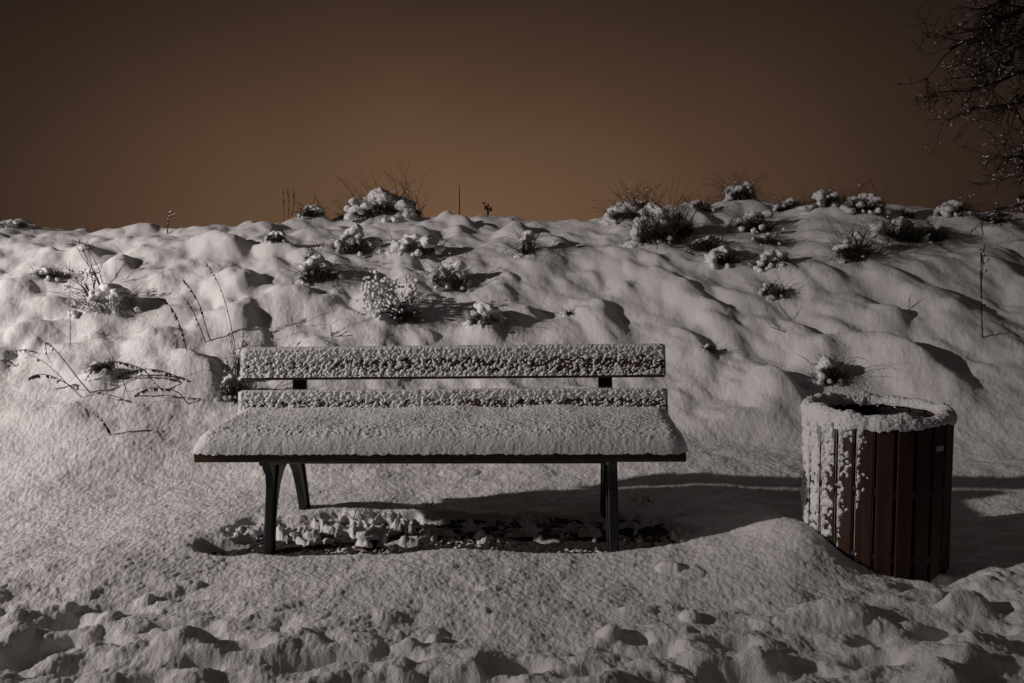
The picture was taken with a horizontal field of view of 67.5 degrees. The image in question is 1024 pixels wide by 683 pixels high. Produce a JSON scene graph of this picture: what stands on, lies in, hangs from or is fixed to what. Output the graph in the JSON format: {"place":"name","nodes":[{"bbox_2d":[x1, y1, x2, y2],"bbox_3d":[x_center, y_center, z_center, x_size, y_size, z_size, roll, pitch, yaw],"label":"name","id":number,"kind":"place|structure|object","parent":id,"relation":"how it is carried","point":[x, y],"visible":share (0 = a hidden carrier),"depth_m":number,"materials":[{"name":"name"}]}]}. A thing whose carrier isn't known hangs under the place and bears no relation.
{"place":"outdoors","nodes":[
{"label":"outdoors","id":0,"kind":"place"},
{"bbox_2d":[459,185,459,214],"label":"dry weed","id":1,"kind":"object","parent":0,"point":[459,199],"visible":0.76,"depth_m":8.55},
{"bbox_2d":[0,199,1023,682],"bbox_3d":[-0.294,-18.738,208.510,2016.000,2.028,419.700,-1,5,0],"label":"snow ground","id":2,"kind":"structure","parent":0,"point":[112,569],"depth_m":4.12,"materials":[{"name":"white snow"}]},
{"bbox_2d":[0,214,37,229],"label":"grass tussock","id":3,"kind":"object","parent":2,"relation":"on","point":[16,223],"depth_m":8.14,"materials":[{"name":"white"}]},
{"bbox_2d":[8,348,36,352],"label":"dry weed","id":4,"kind":"object","parent":2,"relation":"on","point":[25,349],"visible":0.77,"depth_m":5.56,"materials":[{"name":"brown plant"}]},
{"bbox_2d":[22,261,67,281],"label":"grass tussock","id":5,"kind":"object","parent":2,"relation":"on","point":[43,273],"depth_m":6.64,"materials":[{"name":"white"}]},
{"bbox_2d":[28,373,76,390],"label":"dry weed","id":6,"kind":"object","parent":2,"relation":"on","point":[33,377],"visible":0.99,"depth_m":5.05,"materials":[{"name":"brown plant"}]},
{"bbox_2d":[26,353,83,397],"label":"dry weed","id":7,"kind":"object","parent":2,"relation":"on","point":[57,373],"visible":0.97,"depth_m":4.97,"materials":[{"name":"brown"}]},
{"bbox_2d":[45,342,89,392],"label":"dry weed","id":8,"kind":"object","parent":2,"relation":"on","point":[65,362],"visible":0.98,"depth_m":5.02,"materials":[{"name":"brown plant"}]},
{"bbox_2d":[62,264,101,308],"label":"seeded shrub","id":9,"kind":"object","parent":2,"relation":"on","point":[91,272],"visible":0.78,"depth_m":6.16,"materials":[{"name":"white plant"}]},
{"bbox_2d":[67,239,102,284],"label":"seeded shrub","id":10,"kind":"object","parent":2,"relation":"on","point":[88,248],"visible":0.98,"depth_m":6.49,"materials":[{"name":"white plant"}]},
{"bbox_2d":[81,355,122,374],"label":"grass tussock","id":11,"kind":"object","parent":2,"relation":"on","point":[103,369],"depth_m":5.17,"materials":[{"name":"white"}]},
{"bbox_2d":[92,410,111,435],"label":"dry twig","id":12,"kind":"object","parent":2,"relation":"on","point":[103,422],"visible":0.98,"depth_m":4.63,"materials":[{"name":"brown plant"}]},
{"bbox_2d":[77,388,130,402],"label":"dry weed","id":13,"kind":"object","parent":2,"relation":"on","point":[103,394],"visible":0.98,"depth_m":4.95,"materials":[{"name":"brown plant"}]},
{"bbox_2d":[49,278,169,320],"bbox_3d":[-3.209,-0.327,6.138,0.944,0.378,0.697,-4,6,-32],"label":"grass tussock","id":14,"kind":"object","parent":2,"relation":"on","point":[111,292],"depth_m":6.04,"materials":[{"name":"white"}]},
{"bbox_2d":[99,336,126,391],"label":"dry weed","id":15,"kind":"object","parent":2,"relation":"on","point":[116,364],"visible":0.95,"depth_m":5.05,"materials":[{"name":"brown plant"}]},
{"bbox_2d":[85,361,161,389],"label":"dry weed","id":16,"kind":"object","parent":2,"relation":"on","point":[125,364],"visible":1,"depth_m":5.09,"materials":[{"name":"brown plant"}]},
{"bbox_2d":[116,368,189,382],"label":"dry weed","id":17,"kind":"object","parent":2,"relation":"on","point":[153,370],"visible":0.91,"depth_m":5.17,"materials":[{"name":"brown plant"}]},
{"bbox_2d":[133,387,188,404],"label":"dry weed","id":18,"kind":"object","parent":2,"relation":"on","point":[143,392],"visible":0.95,"depth_m":5.03,"materials":[{"name":"brown plant"}]},
{"bbox_2d":[167,211,175,233],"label":"dry weed","id":19,"kind":"object","parent":2,"relation":"on","point":[168,219],"visible":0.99,"depth_m":7.89,"materials":[{"name":"brown plant"}]},
{"bbox_2d":[158,298,186,350],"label":"dry weed","id":20,"kind":"object","parent":2,"relation":"on","point":[172,310],"visible":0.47,"depth_m":5.38,"materials":[{"name":"brown plant"}]},
{"bbox_2d":[181,294,205,341],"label":"dry weed","id":21,"kind":"object","parent":2,"relation":"on","point":[195,316],"visible":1,"depth_m":5.66,"materials":[{"name":"brown plant"}]},
{"bbox_2d":[182,278,209,339],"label":"dry weed","id":22,"kind":"object","parent":2,"relation":"on","point":[191,291],"visible":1,"depth_m":5.67,"materials":[{"name":"brown plant"}]},
{"bbox_2d":[205,262,235,348],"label":"dry weed","id":23,"kind":"object","parent":2,"relation":"on","point":[223,297],"visible":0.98,"depth_m":5.57,"materials":[{"name":"brown plant"}]},
{"bbox_2d":[226,356,237,372],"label":"dry weed","id":24,"kind":"object","parent":2,"relation":"on","point":[233,366],"visible":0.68,"depth_m":5.28,"materials":[{"name":"brown plant"}]},
{"bbox_2d":[227,329,251,376],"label":"seeded shrub","id":25,"kind":"object","parent":2,"relation":"on","point":[238,364],"visible":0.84,"depth_m":5.28,"materials":[{"name":"brown plant"}]},
{"bbox_2d":[204,355,281,408],"bbox_3d":[-1.881,0.266,5.166,0.489,0.370,0.447,3,6,37],"label":"grass tussock","id":26,"kind":"object","parent":2,"relation":"on","point":[232,383],"depth_m":5.11,"materials":[{"name":"white"}]},
{"bbox_2d":[258,228,293,243],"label":"grass tussock","id":27,"kind":"object","parent":2,"relation":"on","point":[280,237],"depth_m":7.14,"materials":[{"name":"white"}]},
{"bbox_2d":[283,188,294,220],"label":"dry weed","id":28,"kind":"object","parent":2,"relation":"on","point":[288,202],"visible":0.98,"depth_m":8.38,"materials":[{"name":"brown plant"}]},
{"bbox_2d":[289,194,329,219],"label":"grass tussock","id":29,"kind":"object","parent":2,"relation":"on","point":[309,210],"depth_m":8.46,"materials":[{"name":"white"}]},
{"bbox_2d":[300,240,327,268],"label":"seeded shrub","id":30,"kind":"object","parent":2,"relation":"on","point":[312,253],"visible":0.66,"depth_m":6.70,"materials":[{"name":"white plant"}]},
{"bbox_2d":[283,246,359,286],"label":"grass tussock","id":31,"kind":"object","parent":2,"relation":"on","point":[306,269],"depth_m":6.51,"materials":[{"name":"white"}]},
{"bbox_2d":[332,192,362,221],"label":"grass tussock","id":32,"kind":"object","parent":2,"relation":"on","point":[341,217],"depth_m":8.54,"materials":[{"name":"brown plant"}]},
{"bbox_2d":[308,224,391,258],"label":"grass tussock","id":33,"kind":"object","parent":2,"relation":"on","point":[357,232],"depth_m":7.15,"materials":[{"name":"white"}]},
{"bbox_2d":[342,503,385,519],"bbox_3d":[-0.698,0.797,3.647,0.193,0.078,0.124,-4,6,-33],"label":"grass wisp","id":34,"kind":"object","parent":2,"relation":"on","point":[363,517],"depth_m":3.63,"materials":[{"name":"brown plant"}]},
{"bbox_2d":[353,527,383,551],"bbox_3d":[-0.624,0.881,3.357,0.090,0.095,0.199,0,5,15],"label":"rock","id":35,"kind":"object","parent":2,"relation":"on","point":[367,541],"visible":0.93,"depth_m":3.32,"materials":[{"name":"grey stone"}]},
{"bbox_2d":[311,157,433,223],"bbox_3d":[-1.525,-1.647,8.589,1.164,0.821,1.038,1,6,21],"label":"grass tussock","id":36,"kind":"object","parent":2,"relation":"on","point":[401,205],"depth_m":8.41,"materials":[{"name":"white"}]},
{"bbox_2d":[355,269,429,319],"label":"seeded shrub","id":37,"kind":"object","parent":2,"relation":"on","point":[386,297],"visible":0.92,"depth_m":6.07,"materials":[{"name":"white plant"}]},
{"bbox_2d":[384,294,431,327],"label":"grass tussock","id":38,"kind":"object","parent":2,"relation":"on","point":[406,319],"depth_m":6.05,"materials":[{"name":"white"}]},
{"bbox_2d":[367,225,456,260],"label":"grass tussock","id":39,"kind":"object","parent":2,"relation":"on","point":[429,242],"depth_m":7.08,"materials":[{"name":"white"}]},
{"bbox_2d":[402,181,432,217],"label":"grass tussock","id":40,"kind":"object","parent":2,"relation":"on","point":[419,213],"depth_m":8.57,"materials":[{"name":"brown plant"}]},
{"bbox_2d":[408,493,440,509],"bbox_3d":[-0.426,0.784,3.720,0.206,0.079,0.111,-1,5,0],"label":"grass wisp","id":41,"kind":"object","parent":2,"relation":"on","point":[424,505],"depth_m":3.73,"materials":[{"name":"brown plant"}]},
{"bbox_2d":[209,517,679,556],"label":"bare soil","id":42,"kind":"structure","parent":2,"relation":"on","point":[291,548],"depth_m":3.34,"materials":[{"name":"brown soil"}]},
{"bbox_2d":[193,343,687,553],"bbox_3d":[-0.300,0.491,3.425,2.070,0.911,0.566,-1,5,3],"label":"park bench","id":43,"kind":"object","parent":42,"relation":"on","point":[299,426],"visible":1,"depth_m":3.47,"materials":[{"name":"white wood"}]},
{"bbox_2d":[402,243,490,295],"bbox_3d":[-0.554,-0.618,6.640,0.792,0.516,0.814,-1,5,0],"label":"grass tussock","id":44,"kind":"object","parent":2,"relation":"on","point":[446,268],"depth_m":6.61,"materials":[{"name":"white"}]},
{"bbox_2d":[453,290,513,329],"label":"grass tussock","id":45,"kind":"object","parent":2,"relation":"on","point":[485,310],"depth_m":5.94,"materials":[{"name":"white"}]},
{"bbox_2d":[482,202,491,215],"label":"dry weed","id":46,"kind":"object","parent":2,"relation":"on","point":[487,208],"visible":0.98,"depth_m":8.79,"materials":[{"name":"brown plant"}]},
{"bbox_2d":[495,220,557,260],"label":"grass tussock","id":47,"kind":"object","parent":2,"relation":"on","point":[528,238],"depth_m":7.02,"materials":[{"name":"white"}]},
{"bbox_2d":[553,307,575,316],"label":"grass tussock","id":48,"kind":"object","parent":2,"relation":"on","point":[564,313],"depth_m":6.19,"materials":[{"name":"white"}]},
{"bbox_2d":[587,188,647,224],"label":"grass tussock","id":49,"kind":"object","parent":2,"relation":"on","point":[609,215],"depth_m":7.83,"materials":[{"name":"white"}]},
{"bbox_2d":[617,174,661,206],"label":"grass tussock","id":50,"kind":"object","parent":2,"relation":"on","point":[643,204],"depth_m":8.23,"materials":[{"name":"brown plant"}]},
{"bbox_2d":[594,175,710,257],"bbox_3d":[1.324,-1.179,7.173,1.135,0.827,0.911,-1,5,0],"label":"grass tussock","id":51,"kind":"object","parent":2,"relation":"on","point":[653,210],"depth_m":7.13,"materials":[{"name":"white"}]},
{"bbox_2d":[652,196,714,243],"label":"grass tussock","id":52,"kind":"object","parent":2,"relation":"on","point":[687,231],"depth_m":7.36,"materials":[{"name":"white"}]},
{"bbox_2d":[680,191,717,213],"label":"grass tussock","id":53,"kind":"object","parent":2,"relation":"on","point":[707,206],"depth_m":8.00,"materials":[{"name":"white"}]},
{"bbox_2d":[680,224,735,252],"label":"grass tussock","id":54,"kind":"object","parent":2,"relation":"on","point":[709,239],"depth_m":7.03,"materials":[{"name":"white"}]},
{"bbox_2d":[696,338,724,353],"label":"grass tussock","id":55,"kind":"object","parent":2,"relation":"on","point":[709,348],"depth_m":5.67,"materials":[{"name":"white"}]},
{"bbox_2d":[687,236,756,268],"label":"grass tussock","id":56,"kind":"object","parent":2,"relation":"on","point":[712,256],"depth_m":6.68,"materials":[{"name":"white"}]},
{"bbox_2d":[702,170,771,201],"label":"grass tussock","id":57,"kind":"object","parent":2,"relation":"on","point":[745,190],"depth_m":8.80,"materials":[{"name":"white"}]},
{"bbox_2d":[713,204,806,233],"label":"grass tussock","id":58,"kind":"object","parent":2,"relation":"on","point":[750,218],"depth_m":7.46,"materials":[{"name":"white"}]},
{"bbox_2d":[748,226,793,247],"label":"grass tussock","id":59,"kind":"object","parent":2,"relation":"on","point":[764,238],"depth_m":7.07,"materials":[{"name":"white"}]},
{"bbox_2d":[744,243,805,272],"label":"grass tussock","id":60,"kind":"object","parent":2,"relation":"on","point":[765,256],"depth_m":6.55,"materials":[{"name":"white"}]},
{"bbox_2d":[753,275,801,300],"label":"grass tussock","id":61,"kind":"object","parent":2,"relation":"on","point":[766,286],"depth_m":6.21,"materials":[{"name":"white"}]},
{"bbox_2d":[768,187,812,212],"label":"grass tussock","id":62,"kind":"object","parent":2,"relation":"on","point":[788,204],"depth_m":8.08,"materials":[{"name":"white"}]},
{"bbox_2d":[794,182,851,211],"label":"grass tussock","id":63,"kind":"object","parent":2,"relation":"on","point":[819,196],"depth_m":7.62,"materials":[{"name":"white"}]},
{"bbox_2d":[788,344,870,392],"bbox_3d":[2.212,0.170,5.317,0.519,0.368,0.479,-2,5,-13],"label":"grass tussock","id":64,"kind":"object","parent":2,"relation":"on","point":[824,365],"depth_m":5.28,"materials":[{"name":"white"}]},
{"bbox_2d":[805,216,905,266],"bbox_3d":[2.963,-0.845,6.654,0.764,0.505,0.729,-2,5,-11],"label":"grass tussock","id":65,"kind":"object","parent":2,"relation":"on","point":[856,237],"depth_m":6.57,"materials":[{"name":"white"}]},
{"bbox_2d":[833,174,901,216],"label":"grass tussock","id":66,"kind":"object","parent":2,"relation":"on","point":[875,204],"depth_m":7.53,"materials":[{"name":"white"}]},
{"bbox_2d":[800,391,957,582],"bbox_3d":[1.500,0.605,3.170,0.582,0.741,0.581,-1,5,-4],"label":"litter bin","id":67,"kind":"object","parent":2,"relation":"on","point":[876,491],"visible":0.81,"depth_m":2.94,"materials":[{"name":"brown wood"}]},
{"bbox_2d":[837,209,944,247],"bbox_3d":[3.467,-1.018,7.002,0.905,0.448,0.776,3,6,33],"label":"grass tussock","id":68,"kind":"object","parent":2,"relation":"on","point":[904,225],"depth_m":6.89,"materials":[{"name":"white"}]},
{"bbox_2d":[894,203,921,218],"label":"grass tussock","id":69,"kind":"object","parent":2,"relation":"on","point":[910,215],"depth_m":7.80,"materials":[{"name":"black plant"}]},
{"bbox_2d":[912,216,961,243],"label":"grass tussock","id":70,"kind":"object","parent":2,"relation":"on","point":[939,230],"depth_m":6.99,"materials":[{"name":"black plant"}]},
{"bbox_2d":[924,189,995,218],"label":"grass tussock","id":71,"kind":"object","parent":2,"relation":"on","point":[945,209],"depth_m":7.59,"materials":[{"name":"white"}]},
{"bbox_2d":[897,0,1023,240],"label":"bare tree","id":72,"kind":"object","parent":2,"relation":"on","point":[990,28],"visible":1,"depth_m":6.73,"materials":[{"name":"brown plant"}]},
{"bbox_2d":[980,245,989,337],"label":"dry weed","id":73,"kind":"object","parent":2,"relation":"on","point":[983,263],"visible":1,"depth_m":5.47,"materials":[{"name":"brown plant"}]},
{"bbox_2d":[967,201,1016,225],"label":"grass tussock","id":74,"kind":"object","parent":2,"relation":"on","point":[1000,220],"depth_m":7.49,"materials":[{"name":"black plant"}]},
{"bbox_2d":[0,0,1023,231],"label":"sky","id":75,"kind":"structure","parent":0,"point":[114,114],"materials":[{"name":"brown"}]},
{"bbox_2d":[622,494,655,506],"bbox_3d":[0.624,0.772,3.762,0.200,0.057,0.145,-4,6,-30],"label":"grass wisp","id":76,"kind":"object","parent":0,"point":[643,500],"depth_m":3.75,"materials":[{"name":"brown plant"}]}
]}

